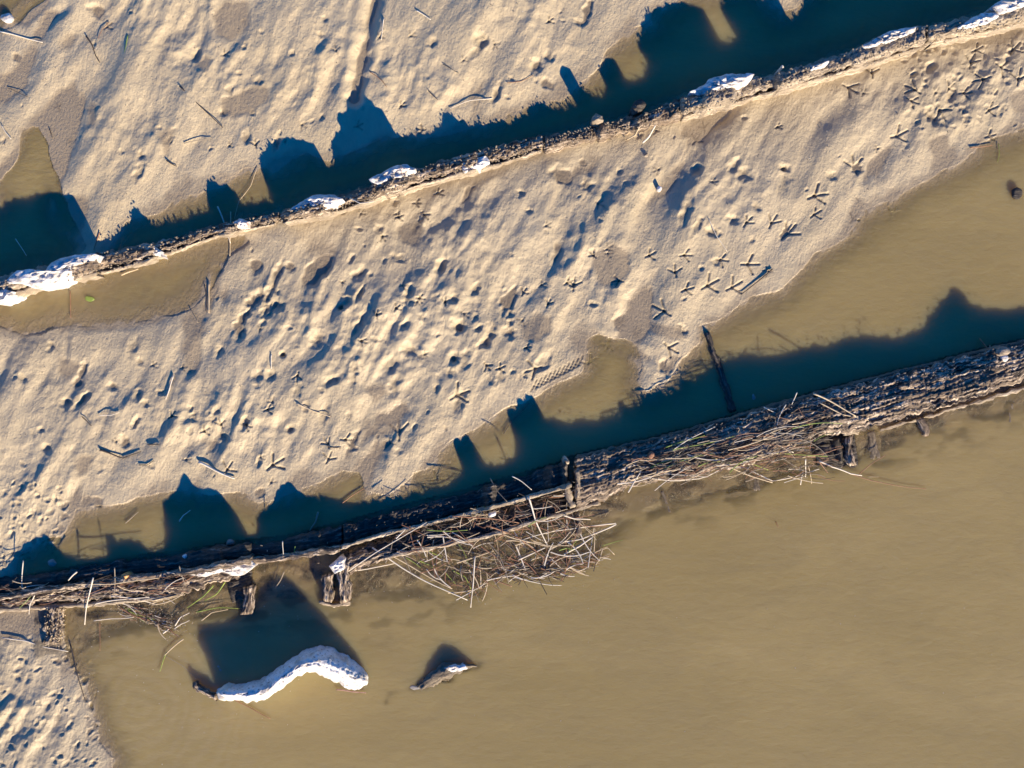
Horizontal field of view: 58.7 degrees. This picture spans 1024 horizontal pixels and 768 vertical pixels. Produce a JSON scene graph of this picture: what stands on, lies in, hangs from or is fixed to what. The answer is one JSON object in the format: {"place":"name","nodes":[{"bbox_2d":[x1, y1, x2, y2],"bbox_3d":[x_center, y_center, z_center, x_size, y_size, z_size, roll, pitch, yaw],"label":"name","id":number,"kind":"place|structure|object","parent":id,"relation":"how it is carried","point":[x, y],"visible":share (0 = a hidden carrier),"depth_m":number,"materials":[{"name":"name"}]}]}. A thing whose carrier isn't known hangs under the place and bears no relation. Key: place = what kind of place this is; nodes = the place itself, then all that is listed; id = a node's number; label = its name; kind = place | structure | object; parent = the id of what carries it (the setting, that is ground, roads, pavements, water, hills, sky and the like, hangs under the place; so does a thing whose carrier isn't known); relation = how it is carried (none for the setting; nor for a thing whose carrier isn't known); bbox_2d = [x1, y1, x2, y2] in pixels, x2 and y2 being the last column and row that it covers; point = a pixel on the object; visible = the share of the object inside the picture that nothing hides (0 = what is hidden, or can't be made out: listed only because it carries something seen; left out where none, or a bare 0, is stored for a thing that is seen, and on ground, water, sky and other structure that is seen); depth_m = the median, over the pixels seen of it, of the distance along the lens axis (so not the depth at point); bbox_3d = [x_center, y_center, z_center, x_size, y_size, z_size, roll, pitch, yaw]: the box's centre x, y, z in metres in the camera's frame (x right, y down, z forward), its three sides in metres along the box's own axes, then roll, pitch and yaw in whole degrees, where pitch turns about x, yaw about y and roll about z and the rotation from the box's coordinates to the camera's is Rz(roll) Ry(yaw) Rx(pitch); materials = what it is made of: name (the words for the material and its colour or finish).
{"place":"outdoors","nodes":[
{"label":"outdoors","id":0,"kind":"place"},
{"bbox_2d":[0,0,1023,767],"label":"mud flat","id":1,"kind":"structure","parent":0,"point":[796,190],"depth_m":6.38,"materials":[{"name":"sand"}]},
{"bbox_2d":[0,13,13,22],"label":"stone","id":2,"kind":"object","parent":1,"relation":"on","point":[7,17],"visible":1,"depth_m":6.37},
{"bbox_2d":[0,31,42,42],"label":"twig","id":3,"kind":"object","parent":1,"relation":"on","point":[20,36],"visible":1,"depth_m":6.38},
{"bbox_2d":[2,637,67,651],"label":"twig","id":4,"kind":"object","parent":1,"relation":"on","point":[31,642],"visible":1,"depth_m":6.38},
{"bbox_2d":[48,559,56,566],"bbox_3d":[-3.236,1.260,6.407,0.060,0.046,0.063,-40,90,0],"label":"stone","id":5,"kind":"object","parent":1,"relation":"on","point":[51,562],"visible":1,"depth_m":6.39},
{"bbox_2d":[0,254,104,305],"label":"crust","id":6,"kind":"object","parent":1,"relation":"on","point":[17,286],"visible":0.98,"depth_m":6.21},
{"bbox_2d":[86,36,99,62],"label":"twig","id":7,"kind":"object","parent":1,"relation":"on","point":[92,47],"visible":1,"depth_m":6.37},
{"bbox_2d":[99,449,122,458],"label":"twig","id":8,"kind":"object","parent":1,"relation":"on","point":[110,453],"visible":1,"depth_m":6.37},
{"bbox_2d":[1,572,244,607],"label":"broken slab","id":9,"kind":"structure","parent":1,"relation":"on","point":[197,583],"depth_m":6.35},
{"bbox_2d":[0,525,342,612],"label":"hull timber","id":10,"kind":"object","parent":1,"relation":"on","point":[312,543],"visible":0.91,"depth_m":6.34,"materials":[{"name":"wood"}]},
{"bbox_2d":[42,607,65,645],"bbox_3d":[-3.219,1.703,6.416,0.154,0.168,0.308,10,90,0],"label":"hull rib","id":11,"kind":"object","parent":10,"relation":"attached to","point":[51,616],"visible":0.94,"depth_m":6.35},
{"bbox_2d":[44,608,65,646],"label":"rot crumbs","id":12,"kind":"object","parent":11,"relation":"on","point":[55,627],"visible":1,"depth_m":6.35,"materials":[{"name":"wood"}]},
{"bbox_2d":[94,597,148,603],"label":"reed stem","id":13,"kind":"object","parent":10,"relation":"on","point":[119,599],"visible":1,"depth_m":6.34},
{"bbox_2d":[95,578,157,584],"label":"reed stem","id":14,"kind":"object","parent":10,"relation":"on","point":[123,582],"visible":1,"depth_m":6.27,"materials":[{"name":"plant"}]},
{"bbox_2d":[121,571,132,578],"bbox_3d":[-2.682,1.329,6.359,0.042,0.142,0.042,43,90,0],"label":"shell","id":15,"kind":"object","parent":10,"relation":"attached to","point":[126,575],"visible":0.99,"depth_m":6.30},
{"bbox_2d":[192,561,257,576],"bbox_3d":[-2.016,1.268,6.337,0.476,0.186,0.131,0,90,0],"label":"white crust","id":16,"kind":"object","parent":10,"relation":"attached to","point":[240,570],"visible":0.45,"depth_m":6.27},
{"bbox_2d":[72,212,279,282],"bbox_3d":[-2.374,-0.956,6.341,1.566,0.318,0.191,-13,90,0],"label":"hull timber","id":17,"kind":"object","parent":1,"relation":"on","point":[157,251],"visible":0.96,"depth_m":6.34,"materials":[{"name":"wood"}]},
{"bbox_2d":[68,11,1022,280],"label":"mud crumbs","id":18,"kind":"object","parent":17,"relation":"on","point":[556,139],"visible":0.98,"depth_m":6.25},
{"bbox_2d":[179,86,222,127],"bbox_3d":[-2.172,-1.936,6.360,0.412,0.029,0.010,44,90,0],"label":"twig","id":19,"kind":"object","parent":1,"relation":"on","point":[202,108],"visible":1,"depth_m":6.36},
{"bbox_2d":[208,282,209,312],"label":"twig","id":20,"kind":"object","parent":1,"relation":"on","point":[208,296],"visible":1,"depth_m":6.38,"materials":[{"name":"wood"}]},
{"bbox_2d":[198,461,234,478],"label":"twig","id":21,"kind":"object","parent":1,"relation":"on","point":[208,466],"visible":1,"depth_m":6.36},
{"bbox_2d":[226,539,234,545],"bbox_3d":[-1.980,1.113,6.405,0.061,0.050,0.046,0,90,0],"label":"stone","id":22,"kind":"object","parent":1,"relation":"on","point":[229,542],"visible":1,"depth_m":6.39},
{"bbox_2d":[227,570,253,602],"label":"dark slab","id":23,"kind":"structure","parent":1,"relation":"on","point":[235,588],"depth_m":6.39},
{"bbox_2d":[296,402,329,416],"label":"twig","id":24,"kind":"object","parent":1,"relation":"on","point":[310,409],"visible":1,"depth_m":6.35,"materials":[{"name":"wood"}]},
{"bbox_2d":[280,135,544,226],"bbox_3d":[-0.696,-1.420,6.310,1.982,0.380,0.176,-17,90,0],"label":"hull timber","id":25,"kind":"object","parent":1,"relation":"on","point":[332,203],"visible":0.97,"depth_m":6.28,"materials":[{"name":"wood"}]},
{"bbox_2d":[416,662,476,689],"bbox_3d":[-0.479,2.031,6.423,0.496,0.155,0.148,-22,90,0],"label":"sunken timber","id":26,"kind":"object","parent":1,"relation":"on","point":[438,675],"visible":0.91,"depth_m":6.37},
{"bbox_2d":[445,663,467,671],"bbox_3d":[-0.394,1.986,6.383,0.168,0.093,0.056,0,90,0],"label":"white crust","id":27,"kind":"object","parent":26,"relation":"on","point":[456,667],"visible":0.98,"depth_m":6.35},
{"bbox_2d":[341,461,600,560],"bbox_3d":[-0.323,0.934,6.316,1.879,0.368,0.397,-16,90,0],"label":"hull timber","id":28,"kind":"object","parent":1,"relation":"on","point":[547,479],"visible":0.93,"depth_m":6.35,"materials":[{"name":"wood"}]},
{"bbox_2d":[337,563,352,603],"bbox_3d":[-1.171,1.400,6.391,0.113,0.217,0.315,-8,90,0],"label":"hull rib","id":29,"kind":"object","parent":28,"relation":"attached to","point":[345,590],"visible":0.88,"depth_m":6.30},
{"bbox_2d":[319,600,351,607],"bbox_3d":[-1.251,1.544,6.433,0.242,0.134,0.049,0,90,0],"label":"cross piece","id":30,"kind":"object","parent":29,"relation":"attached to","point":[333,605],"visible":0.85,"depth_m":6.37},
{"bbox_2d":[329,553,345,573],"bbox_3d":[-1.195,1.253,6.342,0.118,0.177,0.087,-42,90,0],"label":"white crust","id":31,"kind":"object","parent":29,"relation":"on","point":[337,564],"visible":0.98,"depth_m":6.27},
{"bbox_2d":[409,526,424,562],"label":"reed stem","id":32,"kind":"object","parent":28,"relation":"on","point":[413,544],"visible":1,"depth_m":6.31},
{"bbox_2d":[452,515,518,522],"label":"reed stem","id":33,"kind":"object","parent":28,"relation":"on","point":[481,518],"visible":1,"depth_m":6.26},
{"bbox_2d":[488,509,495,516],"bbox_3d":[-0.136,0.897,6.334,0.053,0.192,0.037,0,90,0],"label":"shell","id":34,"kind":"object","parent":28,"relation":"attached to","point":[491,513],"visible":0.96,"depth_m":6.25},
{"bbox_2d":[561,456,568,463],"bbox_3d":[0.369,0.526,6.315,0.047,0.230,0.045,0,90,0],"label":"shell","id":35,"kind":"object","parent":28,"relation":"attached to","point":[564,459],"visible":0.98,"depth_m":6.21},
{"bbox_2d":[53,7,966,488],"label":"shell specks","id":36,"kind":"object","parent":1,"relation":"on","point":[293,155],"visible":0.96,"depth_m":6.37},
{"bbox_2d":[2,1,1023,515],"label":"mud specks","id":37,"kind":"object","parent":1,"relation":"on","point":[488,203],"visible":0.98,"depth_m":6.37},
{"bbox_2d":[590,114,603,127],"bbox_3d":[0.587,-1.813,6.317,0.081,0.225,0.065,23,90,0],"label":"wood knot","id":38,"kind":"object","parent":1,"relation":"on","point":[597,120],"visible":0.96,"depth_m":6.23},
{"bbox_2d":[642,125,655,142],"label":"twig","id":39,"kind":"object","parent":1,"relation":"on","point":[643,141],"visible":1,"depth_m":6.32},
{"bbox_2d":[700,483,788,500],"bbox_3d":[1.812,0.728,6.450,0.984,0.101,0.059,-11,90,0],"label":"rail edge","id":40,"kind":"object","parent":1,"relation":"on","point":[736,493],"visible":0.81,"depth_m":6.40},
{"bbox_2d":[741,269,772,294],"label":"twig","id":41,"kind":"object","parent":1,"relation":"on","point":[758,280],"visible":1,"depth_m":6.38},
{"bbox_2d":[573,339,1023,507],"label":"hull timber","id":42,"kind":"object","parent":1,"relation":"on","point":[602,483],"visible":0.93,"depth_m":6.27,"materials":[{"name":"wood"}]},
{"bbox_2d":[258,346,1023,571],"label":"wood crumbs","id":43,"kind":"object","parent":42,"relation":"on","point":[799,418],"visible":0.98,"depth_m":6.25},
{"bbox_2d":[617,469,666,483],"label":"reed stem","id":44,"kind":"object","parent":42,"relation":"on","point":[633,481],"visible":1,"depth_m":6.25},
{"bbox_2d":[647,451,653,458],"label":"leaf","id":45,"kind":"object","parent":42,"relation":"on","point":[650,454],"visible":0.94,"depth_m":6.25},
{"bbox_2d":[653,469,693,475],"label":"reed stem","id":46,"kind":"object","parent":42,"relation":"on","point":[671,470],"visible":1,"depth_m":6.22,"materials":[{"name":"plant"}]},
{"bbox_2d":[642,467,723,480],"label":"reed stem","id":47,"kind":"object","parent":42,"relation":"on","point":[683,480],"visible":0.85,"depth_m":6.28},
{"bbox_2d":[674,428,711,448],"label":"reed stem","id":48,"kind":"object","parent":42,"relation":"on","point":[690,438],"visible":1,"depth_m":6.23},
{"bbox_2d":[687,454,723,459],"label":"reed stem","id":49,"kind":"object","parent":42,"relation":"on","point":[702,458],"visible":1,"depth_m":6.22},
{"bbox_2d":[640,456,771,476],"bbox_3d":[1.332,0.545,6.260,0.921,0.005,0.053,-9,90,0],"label":"reed stem","id":50,"kind":"object","parent":42,"relation":"on","point":[684,463],"visible":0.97,"depth_m":6.26,"materials":[{"name":"plant"}]},
{"bbox_2d":[728,434,774,449],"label":"reed stem","id":51,"kind":"object","parent":42,"relation":"on","point":[751,443],"visible":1,"depth_m":6.18,"materials":[{"name":"plant"}]},
{"bbox_2d":[702,453,827,460],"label":"reed stem","id":52,"kind":"object","parent":42,"relation":"on","point":[786,453],"visible":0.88,"depth_m":6.26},
{"bbox_2d":[792,422,841,428],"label":"reed stem","id":53,"kind":"object","parent":42,"relation":"on","point":[815,423],"visible":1,"depth_m":6.20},
{"bbox_2d":[813,393,855,416],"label":"reed stem","id":54,"kind":"object","parent":42,"relation":"on","point":[833,403],"visible":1,"depth_m":6.22,"materials":[{"name":"plant"}]},
{"bbox_2d":[819,402,868,420],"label":"reed stem","id":55,"kind":"object","parent":42,"relation":"on","point":[837,411],"visible":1,"depth_m":6.24,"materials":[{"name":"plant"}]},
{"bbox_2d":[988,346,1009,356],"bbox_3d":[3.361,-0.222,6.317,0.104,0.225,0.073,0,90,0],"label":"clod","id":56,"kind":"object","parent":42,"relation":"on","point":[1002,351],"visible":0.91,"depth_m":6.22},
{"bbox_2d":[1000,355,1008,361],"bbox_3d":[3.370,-0.176,6.323,0.060,0.214,0.048,0,90,0],"label":"shell","id":57,"kind":"object","parent":42,"relation":"attached to","point":[1005,358],"visible":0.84,"depth_m":6.22},
{"bbox_2d":[678,26,927,121],"bbox_3d":[2.056,-2.172,6.296,1.894,0.408,0.204,-16,90,0],"label":"hull timber","id":58,"kind":"object","parent":1,"relation":"on","point":[732,83],"visible":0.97,"depth_m":6.20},
{"bbox_2d":[812,434,858,467],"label":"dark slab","id":59,"kind":"structure","parent":1,"relation":"on","point":[825,446],"depth_m":6.38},
{"bbox_2d":[842,434,856,465],"bbox_3d":[2.373,0.464,6.407,0.111,0.186,0.255,-4,90,0],"label":"hull rib","id":60,"kind":"object","parent":1,"relation":"on","point":[849,456],"visible":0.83,"depth_m":6.33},
{"bbox_2d":[919,0,1023,50],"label":"hull timber","id":61,"kind":"object","parent":1,"relation":"on","point":[1011,8],"visible":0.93,"depth_m":6.19,"materials":[{"name":"wood"}]},
{"bbox_2d":[0,0,1023,767],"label":"water","id":62,"kind":"structure","parent":0,"point":[894,616],"depth_m":6.40,"materials":[{"name":"liquid"}]},
{"bbox_2d":[70,644,85,701],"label":"twig","id":63,"kind":"object","parent":62,"relation":"on","point":[76,671],"visible":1,"depth_m":6.38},
{"bbox_2d":[84,577,93,624],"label":"reed stem","id":64,"kind":"object","parent":62,"relation":"on","point":[88,598],"visible":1,"depth_m":6.32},
{"bbox_2d":[85,296,94,301],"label":"leaf","id":65,"kind":"object","parent":62,"relation":"on","point":[89,298],"visible":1,"depth_m":6.40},
{"bbox_2d":[94,617,132,620],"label":"reed stem","id":66,"kind":"object","parent":62,"relation":"on","point":[111,618],"visible":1,"depth_m":6.39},
{"bbox_2d":[103,596,192,640],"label":"drift crumbs","id":67,"kind":"object","parent":62,"relation":"on","point":[141,612],"visible":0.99,"depth_m":6.39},
{"bbox_2d":[187,585,213,607],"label":"reed stem","id":68,"kind":"object","parent":62,"relation":"on","point":[202,596],"visible":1,"depth_m":6.35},
{"bbox_2d":[192,680,216,700],"bbox_3d":[-2.150,2.148,6.419,0.234,0.162,0.068,33,90,0],"label":"driftwood end","id":69,"kind":"object","parent":62,"relation":"on","point":[198,687],"visible":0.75,"depth_m":6.36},
{"bbox_2d":[196,607,239,612],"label":"reed stem","id":70,"kind":"object","parent":62,"relation":"on","point":[216,607],"visible":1,"depth_m":6.39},
{"bbox_2d":[234,167,257,218],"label":"twig","id":71,"kind":"object","parent":62,"relation":"on","point":[246,191],"visible":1,"depth_m":6.39,"materials":[{"name":"wood"}]},
{"bbox_2d":[240,584,256,615],"bbox_3d":[-1.861,1.523,6.409,0.126,0.183,0.230,0,90,0],"label":"hull rib","id":72,"kind":"object","parent":62,"relation":"on","point":[249,604],"visible":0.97,"depth_m":6.34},
{"bbox_2d":[234,700,270,718],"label":"twig","id":73,"kind":"object","parent":62,"relation":"on","point":[251,708],"visible":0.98,"depth_m":6.39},
{"bbox_2d":[217,645,367,702],"bbox_3d":[-1.552,2.024,6.337,1.103,0.326,0.344,-5,90,0],"label":"crust","id":74,"kind":"object","parent":62,"relation":"on","point":[334,665],"visible":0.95,"depth_m":6.25},
{"bbox_2d":[216,682,233,700],"bbox_3d":[-1.982,2.138,6.337,0.089,0.185,0.081,-28,90,0],"label":"cut end","id":75,"kind":"object","parent":74,"relation":"attached to","point":[225,687],"visible":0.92,"depth_m":6.26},
{"bbox_2d":[309,512,318,530],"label":"twig","id":76,"kind":"object","parent":62,"relation":"on","point":[315,521],"visible":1,"depth_m":6.38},
{"bbox_2d":[321,571,335,602],"bbox_3d":[-1.291,1.433,6.399,0.109,0.202,0.239,0,90,0],"label":"hull rib","id":77,"kind":"object","parent":62,"relation":"on","point":[328,586],"visible":0.94,"depth_m":6.32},
{"bbox_2d":[336,689,365,692],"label":"twig","id":78,"kind":"object","parent":62,"relation":"on","point":[350,691],"visible":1,"depth_m":6.39,"materials":[{"name":"wood"}]},
{"bbox_2d":[346,546,395,574],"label":"broken slab","id":79,"kind":"structure","parent":62,"relation":"on","point":[352,560],"depth_m":6.33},
{"bbox_2d":[348,522,426,571],"bbox_3d":[-0.865,1.122,6.295,0.650,0.054,0.016,-32,90,0],"label":"reed stem","id":80,"kind":"object","parent":79,"relation":"on","point":[382,548],"visible":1,"depth_m":6.30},
{"bbox_2d":[355,563,393,570],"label":"reed stem","id":81,"kind":"object","parent":62,"relation":"on","point":[374,567],"visible":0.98,"depth_m":6.37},
{"bbox_2d":[372,547,467,600],"bbox_3d":[-0.648,1.339,6.358,0.765,0.064,0.036,30,90,0],"label":"reed stem","id":82,"kind":"object","parent":62,"relation":"on","point":[419,577],"visible":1,"depth_m":6.36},
{"bbox_2d":[0,408,842,635],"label":"reed litter","id":83,"kind":"object","parent":62,"relation":"on","point":[566,518],"visible":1,"depth_m":6.32,"materials":[{"name":"plant"}]},
{"bbox_2d":[427,536,464,541],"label":"reed stem","id":84,"kind":"object","parent":83,"relation":"on","point":[443,536],"visible":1,"depth_m":6.30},
{"bbox_2d":[486,524,545,558],"bbox_3d":[0.038,1.085,6.324,0.488,0.096,0.041,31,90,0],"label":"reed stem","id":85,"kind":"object","parent":83,"relation":"on","point":[514,536],"visible":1,"depth_m":6.32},
{"bbox_2d":[528,496,547,544],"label":"reed stem","id":86,"kind":"object","parent":83,"relation":"on","point":[535,519],"visible":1,"depth_m":6.28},
{"bbox_2d":[550,552,588,556],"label":"reed stem","id":87,"kind":"object","parent":83,"relation":"on","point":[567,555],"visible":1,"depth_m":6.37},
{"bbox_2d":[702,453,745,460],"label":"reed stem","id":88,"kind":"object","parent":83,"relation":"on","point":[721,457],"visible":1,"depth_m":6.20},
{"bbox_2d":[703,450,772,482],"bbox_3d":[1.551,0.581,6.269,0.543,0.066,0.035,25,90,0],"label":"reed stem","id":89,"kind":"object","parent":83,"relation":"on","point":[737,470],"visible":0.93,"depth_m":6.27,"materials":[{"name":"plant"}]},
{"bbox_2d":[394,557,451,588],"bbox_3d":[-0.632,1.314,6.349,0.492,0.064,0.014,31,90,0],"label":"reed stem","id":90,"kind":"object","parent":62,"relation":"on","point":[420,571],"visible":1,"depth_m":6.35,"materials":[{"name":"plant"}]},
{"bbox_2d":[470,556,475,607],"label":"reed stem","id":91,"kind":"object","parent":62,"relation":"on","point":[473,579],"visible":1,"depth_m":6.34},
{"bbox_2d":[514,555,539,578],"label":"reed stem","id":92,"kind":"object","parent":62,"relation":"on","point":[528,565],"visible":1,"depth_m":6.38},
{"bbox_2d":[497,532,573,545],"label":"reed stem","id":93,"kind":"object","parent":62,"relation":"on","point":[532,542],"visible":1,"depth_m":6.32,"materials":[{"name":"plant"}]},
{"bbox_2d":[515,577,560,585],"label":"reed stem","id":94,"kind":"object","parent":62,"relation":"on","point":[537,582],"visible":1,"depth_m":6.39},
{"bbox_2d":[531,561,546,594],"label":"reed stem","id":95,"kind":"object","parent":62,"relation":"on","point":[538,578],"visible":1,"depth_m":6.38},
{"bbox_2d":[522,523,615,539],"bbox_3d":[0.398,1.020,6.356,0.667,0.034,0.028,-9,90,0],"label":"reed stem","id":96,"kind":"object","parent":62,"relation":"on","point":[571,528],"visible":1,"depth_m":6.35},
{"bbox_2d":[564,488,575,508],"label":"hull rib","id":97,"kind":"object","parent":62,"relation":"on","point":[569,496],"visible":0.66,"depth_m":6.26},
{"bbox_2d":[573,469,580,497],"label":"hull rib","id":98,"kind":"object","parent":62,"relation":"on","point":[577,475],"visible":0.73,"depth_m":6.25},
{"bbox_2d":[564,537,591,554],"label":"reed stem","id":99,"kind":"object","parent":62,"relation":"on","point":[577,546],"visible":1,"depth_m":6.37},
{"bbox_2d":[575,510,581,537],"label":"hull rib","id":100,"kind":"object","parent":62,"relation":"on","point":[579,531],"visible":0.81,"depth_m":6.36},
{"bbox_2d":[559,524,615,542],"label":"reed stem","id":101,"kind":"object","parent":62,"relation":"on","point":[592,534],"visible":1,"depth_m":6.36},
{"bbox_2d":[544,99,680,153],"bbox_3d":[0.716,-1.794,6.354,1.051,0.292,0.171,-15,90,0],"label":"hull timber","id":102,"kind":"object","parent":62,"relation":"on","point":[668,111],"visible":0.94,"depth_m":6.30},
{"bbox_2d":[628,99,645,116],"bbox_3d":[0.867,-1.909,6.334,0.081,0.192,0.113,33,90,0],"label":"wood knot","id":103,"kind":"object","parent":62,"relation":"on","point":[637,107],"visible":0.97,"depth_m":6.25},
{"bbox_2d":[659,489,672,513],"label":"hull rib","id":104,"kind":"object","parent":62,"relation":"on","point":[666,503],"visible":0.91,"depth_m":6.40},
{"bbox_2d":[705,332,735,412],"bbox_3d":[1.466,-0.081,6.434,0.063,0.132,0.621,-17,90,0],"label":"hull rib","id":105,"kind":"object","parent":62,"relation":"on","point":[726,389],"visible":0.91,"depth_m":6.38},
{"bbox_2d":[744,473,765,492],"bbox_3d":[1.704,0.696,6.448,0.171,0.105,0.153,0,90,0],"label":"hull rib","id":106,"kind":"object","parent":62,"relation":"on","point":[755,484],"visible":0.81,"depth_m":6.40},
{"bbox_2d":[751,469,818,480],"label":"reed stem","id":107,"kind":"object","parent":62,"relation":"on","point":[782,479],"visible":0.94,"depth_m":6.35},
{"bbox_2d":[832,437,843,463],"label":"hull rib","id":108,"kind":"object","parent":62,"relation":"on","point":[835,442],"visible":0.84,"depth_m":6.35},
{"bbox_2d":[819,460,861,475],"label":"reed stem","id":109,"kind":"object","parent":62,"relation":"on","point":[839,469],"visible":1,"depth_m":6.33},
{"bbox_2d":[864,430,882,460],"bbox_3d":[2.545,0.431,6.447,0.126,0.107,0.238,-7,90,0],"label":"hull rib","id":110,"kind":"object","parent":62,"relation":"on","point":[873,449],"visible":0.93,"depth_m":6.40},
{"bbox_2d":[848,473,924,488],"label":"reed stem","id":111,"kind":"object","parent":62,"relation":"on","point":[886,483],"visible":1,"depth_m":6.38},
{"bbox_2d":[915,416,929,436],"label":"hull rib","id":112,"kind":"object","parent":62,"relation":"on","point":[923,426],"visible":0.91,"depth_m":6.36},
{"bbox_2d":[1004,402,1016,421],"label":"hull rib","id":113,"kind":"object","parent":62,"relation":"on","point":[1010,408],"visible":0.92,"depth_m":6.40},
{"bbox_2d":[1011,187,1021,199],"bbox_3d":[3.544,-1.337,6.399,0.064,0.063,0.081,0,90,0],"label":"post","id":114,"kind":"object","parent":62,"relation":"on","point":[1016,193],"visible":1,"depth_m":6.37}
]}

